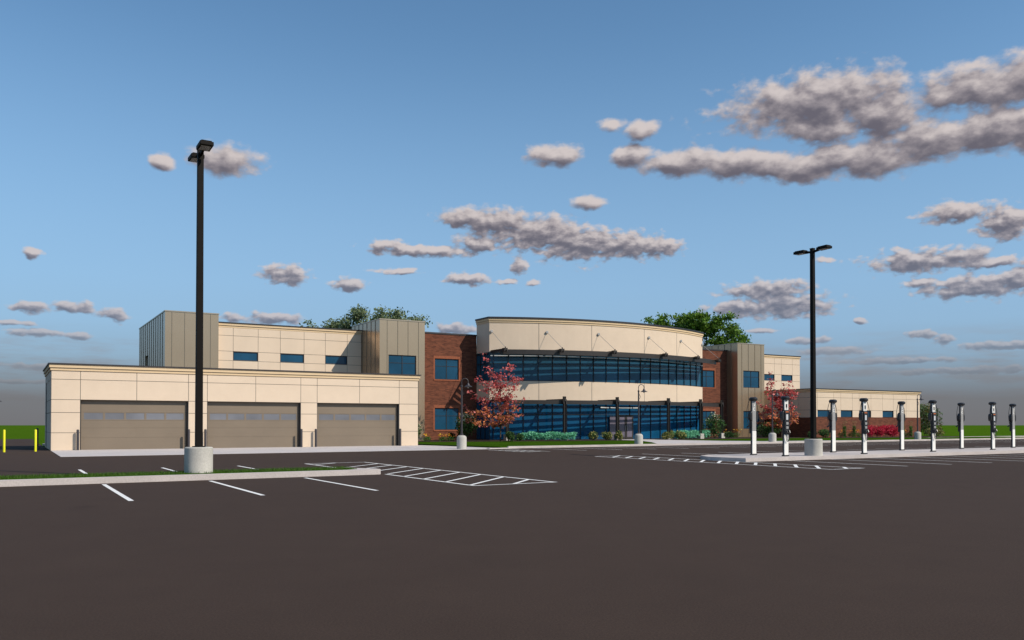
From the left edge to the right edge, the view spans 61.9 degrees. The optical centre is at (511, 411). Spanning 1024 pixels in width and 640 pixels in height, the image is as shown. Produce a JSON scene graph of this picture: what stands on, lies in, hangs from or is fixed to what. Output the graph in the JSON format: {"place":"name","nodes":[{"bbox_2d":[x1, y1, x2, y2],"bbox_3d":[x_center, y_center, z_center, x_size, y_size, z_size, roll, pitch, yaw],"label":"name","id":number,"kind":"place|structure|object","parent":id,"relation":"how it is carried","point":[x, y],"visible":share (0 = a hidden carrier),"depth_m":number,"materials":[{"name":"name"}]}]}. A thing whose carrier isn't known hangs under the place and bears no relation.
{"place":"outdoors","nodes":[
{"label":"outdoors","id":0,"kind":"place"},
{"bbox_2d":[50,445,513,456],"bbox_3d":[-12.802,2.318,50.877,25.550,0.062,11.400,1,-1,-31],"label":"apron","id":1,"kind":"object","parent":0,"point":[110,452],"visible":0.75,"depth_m":48.81,"materials":[{"name":"concrete"}]},
{"bbox_2d":[76,429,78,449],"bbox_3d":[-25.141,1.696,49.410,0.150,1.260,0.148,0,-1,0],"label":"bollard","id":2,"kind":"object","parent":1,"relation":"on","point":[77,439],"visible":0.85,"depth_m":49.35,"materials":[{"name":"grey metal"}]},
{"bbox_2d":[187,429,189,446],"bbox_3d":[-19.899,1.745,52.529,0.150,1.260,0.148,0,-1,0],"label":"bollard","id":3,"kind":"object","parent":1,"relation":"on","point":[188,437],"visible":0.85,"depth_m":52.48,"materials":[{"name":"grey metal"}]},
{"bbox_2d":[204,429,206,446],"bbox_3d":[-19.055,1.753,53.031,0.150,1.260,0.148,0,-1,0],"label":"bollard","id":4,"kind":"object","parent":1,"relation":"on","point":[205,437],"visible":0.85,"depth_m":52.97,"materials":[{"name":"grey metal"}]},
{"bbox_2d":[300,429,302,446],"bbox_3d":[-13.850,1.802,56.127,0.150,1.260,0.148,0,-1,0],"label":"bollard","id":5,"kind":"object","parent":1,"relation":"on","point":[301,437],"visible":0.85,"depth_m":56.07,"materials":[{"name":"grey metal"}]},
{"bbox_2d":[315,429,316,446],"bbox_3d":[-13.022,1.810,56.620,0.150,1.260,0.148,0,-1,0],"label":"bollard","id":6,"kind":"object","parent":1,"relation":"on","point":[315,437],"visible":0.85,"depth_m":56.56,"materials":[{"name":"grey metal"}]},
{"bbox_2d":[399,429,400,445],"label":"bollard","id":7,"kind":"object","parent":1,"relation":"on","point":[399,437],"visible":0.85,"depth_m":59.65,"materials":[{"name":"grey metal"}]},
{"bbox_2d":[457,378,471,448],"bbox_3d":[-2.905,0.149,52.245,0.950,4.344,0.600,0,-1,-9],"label":"gooseneck lamp","id":8,"kind":"object","parent":1,"relation":"on","point":[461,441],"visible":0.99,"depth_m":52.14,"materials":[{"name":"metal"}]},
{"bbox_2d":[0,439,1023,639],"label":"parking lot","id":9,"kind":"structure","parent":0,"point":[586,543],"depth_m":10.41,"materials":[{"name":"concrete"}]},
{"bbox_2d":[3,430,5,451],"bbox_3d":[-27.530,1.642,46.256,0.124,1.270,0.122,0,-1,0],"label":"bollard","id":10,"kind":"object","parent":9,"relation":"on","point":[4,432],"visible":0.85,"depth_m":46.21,"materials":[{"name":"yellow metal"}]},
{"bbox_2d":[34,430,36,451],"bbox_3d":[-26.471,1.660,47.410,0.124,1.270,0.122,0,-1,0],"label":"bollard","id":11,"kind":"object","parent":9,"relation":"on","point":[35,440],"visible":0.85,"depth_m":47.36,"materials":[{"name":"yellow metal"}]},
{"bbox_2d":[36,428,38,445],"bbox_3d":[-32.373,1.815,58.209,0.140,1.300,0.138,0,-1,0],"label":"bollard","id":12,"kind":"object","parent":9,"relation":"on","point":[37,429],"visible":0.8,"depth_m":58.17,"materials":[{"name":"yellow metal"}]},
{"bbox_2d":[0,468,380,486],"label":"traffic island","id":13,"kind":"structure","parent":9,"relation":"on","point":[127,479],"depth_m":22.70,"materials":[{"name":"concrete"}]},
{"bbox_2d":[0,466,356,479],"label":"island turf","id":14,"kind":"structure","parent":13,"relation":"on","point":[45,477],"depth_m":22.89,"materials":[{"name":"green plant"}]},
{"bbox_2d":[184,139,213,472],"bbox_3d":[-8.689,-2.748,23.729,0.750,9.140,1.802,1,-1,-31],"label":"lamp post","id":15,"kind":"object","parent":14,"relation":"on","point":[198,457],"visible":0.94,"depth_m":23.64,"materials":[{"name":"metal"}]},
{"bbox_2d":[79,439,1023,500],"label":"road markings","id":16,"kind":"object","parent":9,"relation":"on","point":[129,499],"visible":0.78,"depth_m":26.46,"materials":[{"name":"paint"}]},
{"bbox_2d":[487,438,1023,448],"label":"kerb","id":17,"kind":"structure","parent":9,"relation":"on","point":[560,446],"depth_m":62.84,"materials":[{"name":"concrete"}]},
{"bbox_2d":[700,447,1023,461],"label":"traffic island","id":18,"kind":"structure","parent":9,"relation":"on","point":[758,457],"depth_m":39.13,"materials":[{"name":"concrete"}]},
{"bbox_2d":[747,397,757,454],"bbox_3d":[10.672,0.690,37.874,0.519,2.610,0.525,0,-1,15],"label":"charging station","id":19,"kind":"object","parent":18,"relation":"on","point":[752,417],"visible":0.96,"depth_m":37.76,"materials":[{"name":"plastic"}]},
{"bbox_2d":[780,396,791,455],"bbox_3d":[11.617,0.665,36.256,0.437,2.610,0.584,0,-1,27],"label":"charging station","id":20,"kind":"object","parent":18,"relation":"on","point":[784,415],"visible":1,"depth_m":36.19,"materials":[{"name":"plastic"}]},
{"bbox_2d":[793,244,831,455],"bbox_3d":[13.111,-2.536,37.174,0.750,9.140,1.802,1,-1,-31],"label":"lamp post","id":21,"kind":"object","parent":18,"relation":"on","point":[813,444],"visible":0.98,"depth_m":37.10,"materials":[{"name":"metal"}]},
{"bbox_2d":[827,399,836,451],"bbox_3d":[15.504,0.744,41.330,0.519,2.610,0.525,0,-1,15],"label":"charging station","id":22,"kind":"object","parent":18,"relation":"on","point":[832,416],"visible":0.98,"depth_m":41.22,"materials":[{"name":"plastic"}]},
{"bbox_2d":[859,398,869,453],"bbox_3d":[16.093,0.708,39.001,0.437,2.610,0.584,0,-1,27],"label":"charging station","id":23,"kind":"object","parent":18,"relation":"on","point":[863,417],"visible":0.98,"depth_m":38.93,"materials":[{"name":"plastic"}]},
{"bbox_2d":[895,401,904,449],"bbox_3d":[20.275,0.794,44.517,0.519,2.610,0.525,0,-1,15],"label":"charging station","id":24,"kind":"object","parent":18,"relation":"on","point":[900,417],"visible":0.98,"depth_m":44.41,"materials":[{"name":"plastic"}]},
{"bbox_2d":[928,400,937,451],"bbox_3d":[20.900,0.760,42.361,0.437,2.610,0.584,0,-1,27],"label":"charging station","id":25,"kind":"object","parent":18,"relation":"on","point":[932,416],"visible":0.98,"depth_m":42.29,"materials":[{"name":"plastic"}]},
{"bbox_2d":[955,403,964,448],"bbox_3d":[24.899,0.839,47.384,0.519,2.610,0.525,0,-1,15],"label":"charging station","id":26,"kind":"object","parent":18,"relation":"on","point":[960,416],"visible":0.98,"depth_m":47.28,"materials":[{"name":"plastic"}]},
{"bbox_2d":[988,402,996,449],"bbox_3d":[25.706,0.812,45.627,0.437,2.610,0.584,0,-1,27],"label":"charging station","id":27,"kind":"object","parent":18,"relation":"on","point":[992,418],"visible":0.98,"depth_m":45.56,"materials":[{"name":"plastic"}]},
{"bbox_2d":[1007,404,1015,447],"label":"charging station","id":28,"kind":"object","parent":18,"relation":"on","point":[1012,419],"visible":0.95,"depth_m":49.70,"materials":[{"name":"plastic"}]},
{"bbox_2d":[0,425,1023,449],"bbox_3d":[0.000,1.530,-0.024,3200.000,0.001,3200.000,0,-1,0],"label":"ground","id":29,"kind":"structure","parent":0,"point":[19,431],"depth_m":186.08,"materials":[{"name":"green plant"}]},
{"bbox_2d":[299,318,342,328],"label":"tree","id":30,"kind":"object","parent":29,"relation":"on","point":[328,325],"visible":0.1,"depth_m":111.59,"materials":[{"name":"green plant"}]},
{"bbox_2d":[333,303,432,328],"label":"tree","id":31,"kind":"object","parent":29,"relation":"on","point":[358,313],"visible":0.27,"depth_m":109.96,"materials":[{"name":"green plant"}]},
{"bbox_2d":[43,310,920,449],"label":"office building","id":32,"kind":"structure","parent":29,"relation":"on","point":[379,382],"depth_m":74.07,"materials":[{"name":"beige concrete"}]},
{"bbox_2d":[80,400,187,449],"bbox_3d":[-22.725,0.839,51.480,5.970,2.940,0.121,1,-1,-31],"label":"garage door","id":33,"kind":"structure","parent":32,"relation":"in","point":[104,424],"depth_m":51.41,"materials":[{"name":"brown metal"}]},
{"bbox_2d":[233,352,257,360],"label":"window","id":34,"kind":"structure","parent":32,"relation":"in","point":[247,356],"depth_m":70.13,"materials":[{"name":"blue glass"}]},
{"bbox_2d":[207,402,299,447],"bbox_3d":[-16.651,0.895,55.092,5.920,2.940,0.120,1,-1,-31],"label":"garage door","id":35,"kind":"structure","parent":32,"relation":"in","point":[229,424],"depth_m":55.05,"materials":[{"name":"brown metal"}]},
{"bbox_2d":[280,354,303,362],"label":"window","id":36,"kind":"structure","parent":32,"relation":"in","point":[299,358],"depth_m":72.12,"materials":[{"name":"blue glass"}]},
{"bbox_2d":[325,355,346,363],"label":"window","id":37,"kind":"structure","parent":32,"relation":"in","point":[328,359],"depth_m":74.04,"materials":[{"name":"blue glass"}]},
{"bbox_2d":[317,403,397,446],"bbox_3d":[-10.605,0.952,58.688,5.890,2.940,0.120,1,-1,-31],"label":"garage door","id":38,"kind":"structure","parent":32,"relation":"in","point":[338,424],"depth_m":58.66,"materials":[{"name":"brown metal"}]},
{"bbox_2d":[388,355,415,374],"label":"window","id":39,"kind":"structure","parent":32,"relation":"in","point":[398,364],"depth_m":72.68,"materials":[{"name":"blue glass"}]},
{"bbox_2d":[435,408,457,429],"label":"window","id":40,"kind":"structure","parent":32,"relation":"in","point":[445,418],"depth_m":76.62,"materials":[{"name":"blue glass"}]},
{"bbox_2d":[435,358,458,379],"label":"window","id":41,"kind":"structure","parent":32,"relation":"in","point":[447,369],"depth_m":76.77,"materials":[{"name":"blue glass"}]},
{"bbox_2d":[619,415,625,438],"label":"entrance door","id":42,"kind":"structure","parent":32,"relation":"in","point":[622,418],"depth_m":79.71,"materials":[{"name":"glass"}]},
{"bbox_2d":[626,416,632,438],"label":"entrance door","id":43,"kind":"structure","parent":32,"relation":"in","point":[629,419],"depth_m":80.10,"materials":[{"name":"glass"}]},
{"bbox_2d":[703,411,713,428],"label":"window","id":44,"kind":"structure","parent":32,"relation":"in","point":[705,413],"depth_m":92.67,"materials":[{"name":"blue glass"}]},
{"bbox_2d":[703,370,713,387],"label":"window","id":45,"kind":"structure","parent":32,"relation":"in","point":[708,375],"depth_m":92.96,"materials":[{"name":"blue glass"}]},
{"bbox_2d":[743,371,758,387],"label":"window","id":46,"kind":"structure","parent":32,"relation":"in","point":[750,378],"depth_m":94.01,"materials":[{"name":"blue glass"}]},
{"bbox_2d":[743,411,758,428],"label":"window","id":47,"kind":"structure","parent":32,"relation":"in","point":[745,413],"depth_m":93.60,"materials":[{"name":"blue glass"}]},
{"bbox_2d":[764,374,773,379],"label":"window","id":48,"kind":"structure","parent":32,"relation":"in","point":[766,377],"depth_m":101.25,"materials":[{"name":"blue glass"}]},
{"bbox_2d":[781,375,791,380],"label":"window","id":49,"kind":"structure","parent":32,"relation":"in","point":[783,377],"depth_m":102.82,"materials":[{"name":"blue glass"}]},
{"bbox_2d":[817,410,828,416],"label":"window","id":50,"kind":"structure","parent":32,"relation":"in","point":[821,413],"depth_m":91.63,"materials":[{"name":"blue glass"}]},
{"bbox_2d":[841,410,851,416],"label":"window","id":51,"kind":"structure","parent":32,"relation":"in","point":[844,413],"depth_m":93.62,"materials":[{"name":"blue glass"}]},
{"bbox_2d":[883,411,892,416],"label":"window","id":52,"kind":"structure","parent":32,"relation":"in","point":[885,413],"depth_m":97.30,"materials":[{"name":"blue glass"}]},
{"bbox_2d":[641,308,751,346],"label":"tree","id":53,"kind":"object","parent":29,"relation":"on","point":[701,322],"visible":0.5,"depth_m":128.98,"materials":[{"name":"green plant"}]},
{"bbox_2d":[0,0,1023,424],"label":"sky","id":54,"kind":"structure","parent":0,"point":[456,163],"materials":[{"name":"blue"}]},
{"bbox_2d":[418,437,1023,447],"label":"front lawn","id":55,"kind":"structure","parent":0,"point":[506,444],"depth_m":66.31,"materials":[{"name":"green plant"}]},
{"bbox_2d":[504,431,514,441],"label":"green shrub","id":56,"kind":"object","parent":55,"relation":"on","point":[510,436],"visible":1,"depth_m":70.05,"materials":[{"name":"green plant"}]},
{"bbox_2d":[634,384,646,443],"bbox_3d":[9.139,0.268,60.457,0.950,4.344,0.600,0,-1,-9],"label":"gooseneck lamp","id":57,"kind":"object","parent":55,"relation":"on","point":[638,437],"visible":1,"depth_m":60.31,"materials":[{"name":"concrete"}]},
{"bbox_2d":[418,436,958,441],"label":"mulch bed","id":58,"kind":"object","parent":55,"relation":"on","point":[655,439],"visible":0.37,"depth_m":78.14,"materials":[{"name":"brown soil"}]},
{"bbox_2d":[422,434,430,440],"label":"flower clump","id":59,"kind":"object","parent":58,"relation":"on","point":[427,438],"visible":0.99,"depth_m":70.09,"materials":[{"name":"green plant"}]},
{"bbox_2d":[438,433,446,440],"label":"flower clump","id":60,"kind":"object","parent":58,"relation":"on","point":[442,438],"visible":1,"depth_m":70.61,"materials":[{"name":"green plant"}]},
{"bbox_2d":[445,433,453,440],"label":"flower clump","id":61,"kind":"object","parent":58,"relation":"on","point":[450,437],"visible":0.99,"depth_m":71.07,"materials":[{"name":"green plant"}]},
{"bbox_2d":[455,413,478,438],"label":"flowering shrub","id":62,"kind":"object","parent":58,"relation":"on","point":[467,430],"visible":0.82,"depth_m":71.88,"materials":[{"name":"green plant"}]},
{"bbox_2d":[463,350,524,440],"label":"red maple","id":63,"kind":"object","parent":58,"relation":"on","point":[505,419],"visible":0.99,"depth_m":70.46,"materials":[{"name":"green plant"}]},
{"bbox_2d":[515,433,523,440],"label":"green shrub","id":64,"kind":"object","parent":58,"relation":"on","point":[518,436],"visible":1,"depth_m":70.90,"materials":[{"name":"green plant"}]},
{"bbox_2d":[520,431,577,440],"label":"hedge","id":65,"kind":"object","parent":58,"relation":"on","point":[547,435],"visible":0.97,"depth_m":72.90,"materials":[{"name":"green plant"}]},
{"bbox_2d":[588,431,597,439],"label":"variegated shrub","id":66,"kind":"object","parent":58,"relation":"on","point":[592,435],"visible":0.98,"depth_m":73.90,"materials":[{"name":"green plant"}]},
{"bbox_2d":[600,431,612,439],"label":"variegated shrub","id":67,"kind":"object","parent":58,"relation":"on","point":[608,435],"visible":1,"depth_m":74.45,"materials":[{"name":"green plant"}]},
{"bbox_2d":[614,430,622,439],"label":"variegated shrub","id":68,"kind":"object","parent":58,"relation":"on","point":[618,435],"visible":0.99,"depth_m":74.99,"materials":[{"name":"green plant"}]},
{"bbox_2d":[661,431,672,439],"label":"variegated shrub","id":69,"kind":"object","parent":58,"relation":"on","point":[668,434],"visible":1,"depth_m":77.67,"materials":[{"name":"green plant"}]},
{"bbox_2d":[676,430,686,438],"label":"variegated shrub","id":70,"kind":"object","parent":58,"relation":"on","point":[680,434],"visible":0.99,"depth_m":79.23,"materials":[{"name":"green plant"}]},
{"bbox_2d":[674,429,709,438],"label":"hedge","id":71,"kind":"object","parent":58,"relation":"on","point":[692,433],"visible":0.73,"depth_m":81.96,"materials":[{"name":"green plant"}]},
{"bbox_2d":[702,413,726,437],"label":"flowering shrub","id":72,"kind":"object","parent":58,"relation":"on","point":[713,428],"visible":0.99,"depth_m":84.54,"materials":[{"name":"green plant"}]},
{"bbox_2d":[724,431,733,438],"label":"green shrub","id":73,"kind":"object","parent":58,"relation":"on","point":[728,434],"visible":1,"depth_m":83.06,"materials":[{"name":"green plant"}]},
{"bbox_2d":[733,429,741,437],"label":"flower clump","id":74,"kind":"object","parent":58,"relation":"on","point":[738,434],"visible":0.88,"depth_m":89.81,"materials":[{"name":"green plant"}]},
{"bbox_2d":[756,422,780,436],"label":"green shrub","id":75,"kind":"object","parent":58,"relation":"on","point":[768,429],"visible":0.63,"depth_m":91.62,"materials":[{"name":"green plant"}]},
{"bbox_2d":[756,372,800,437],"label":"red maple","id":76,"kind":"object","parent":58,"relation":"on","point":[778,401],"visible":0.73,"depth_m":89.21,"materials":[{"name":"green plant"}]},
{"bbox_2d":[817,429,830,437],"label":"green shrub","id":77,"kind":"object","parent":58,"relation":"on","point":[823,433],"visible":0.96,"depth_m":88.87,"materials":[{"name":"green plant"}]},
{"bbox_2d":[842,421,846,436],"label":"ornamental grass","id":78,"kind":"object","parent":58,"relation":"on","point":[845,429],"depth_m":89.56,"materials":[{"name":"green plant"}]},
{"bbox_2d":[851,421,856,436],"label":"ornamental grass","id":79,"kind":"object","parent":58,"relation":"on","point":[854,433],"depth_m":90.37,"materials":[{"name":"green plant"}]},
{"bbox_2d":[867,425,875,436],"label":"barberry bush","id":80,"kind":"object","parent":58,"relation":"on","point":[871,431],"visible":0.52,"depth_m":91.32,"materials":[{"name":"red plant"}]},
{"bbox_2d":[872,425,885,436],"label":"barberry bush","id":81,"kind":"object","parent":58,"relation":"on","point":[880,431],"visible":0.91,"depth_m":92.04,"materials":[{"name":"red plant"}]},
{"bbox_2d":[880,424,893,435],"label":"barberry bush","id":82,"kind":"object","parent":58,"relation":"on","point":[887,429],"visible":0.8,"depth_m":92.71,"materials":[{"name":"red plant"}]},
{"bbox_2d":[885,424,898,436],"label":"barberry bush","id":83,"kind":"object","parent":58,"relation":"on","point":[895,432],"visible":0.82,"depth_m":92.91,"materials":[{"name":"red plant"}]},
{"bbox_2d":[908,421,912,436],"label":"ornamental grass","id":84,"kind":"object","parent":58,"relation":"on","point":[910,431],"depth_m":95.35,"materials":[{"name":"green plant"}]},
{"bbox_2d":[924,427,944,436],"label":"green shrub","id":85,"kind":"object","parent":58,"relation":"on","point":[940,430],"visible":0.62,"depth_m":95.64,"materials":[{"name":"green plant"}]},
{"bbox_2d":[914,394,923,438],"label":"gooseneck lamp","id":86,"kind":"object","parent":55,"relation":"on","point":[917,434],"visible":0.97,"depth_m":79.50,"materials":[{"name":"concrete"}]},
{"bbox_2d":[920,402,943,435],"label":"tall shrub","id":87,"kind":"object","parent":55,"relation":"on","point":[924,411],"visible":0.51,"depth_m":102.75,"materials":[{"name":"green plant"}]},
{"bbox_2d":[622,439,848,443],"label":"entrance walk","id":88,"kind":"structure","parent":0,"point":[672,441],"depth_m":69.61,"materials":[{"name":"concrete"}]},
{"bbox_2d":[769,389,779,441],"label":"gooseneck lamp","id":89,"kind":"object","parent":88,"relation":"on","point":[772,436],"visible":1,"depth_m":68.45,"materials":[{"name":"concrete"}]},
{"bbox_2d":[964,436,1023,436],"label":"path","id":90,"kind":"structure","parent":0,"point":[990,436],"depth_m":98.71,"materials":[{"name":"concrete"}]}
]}

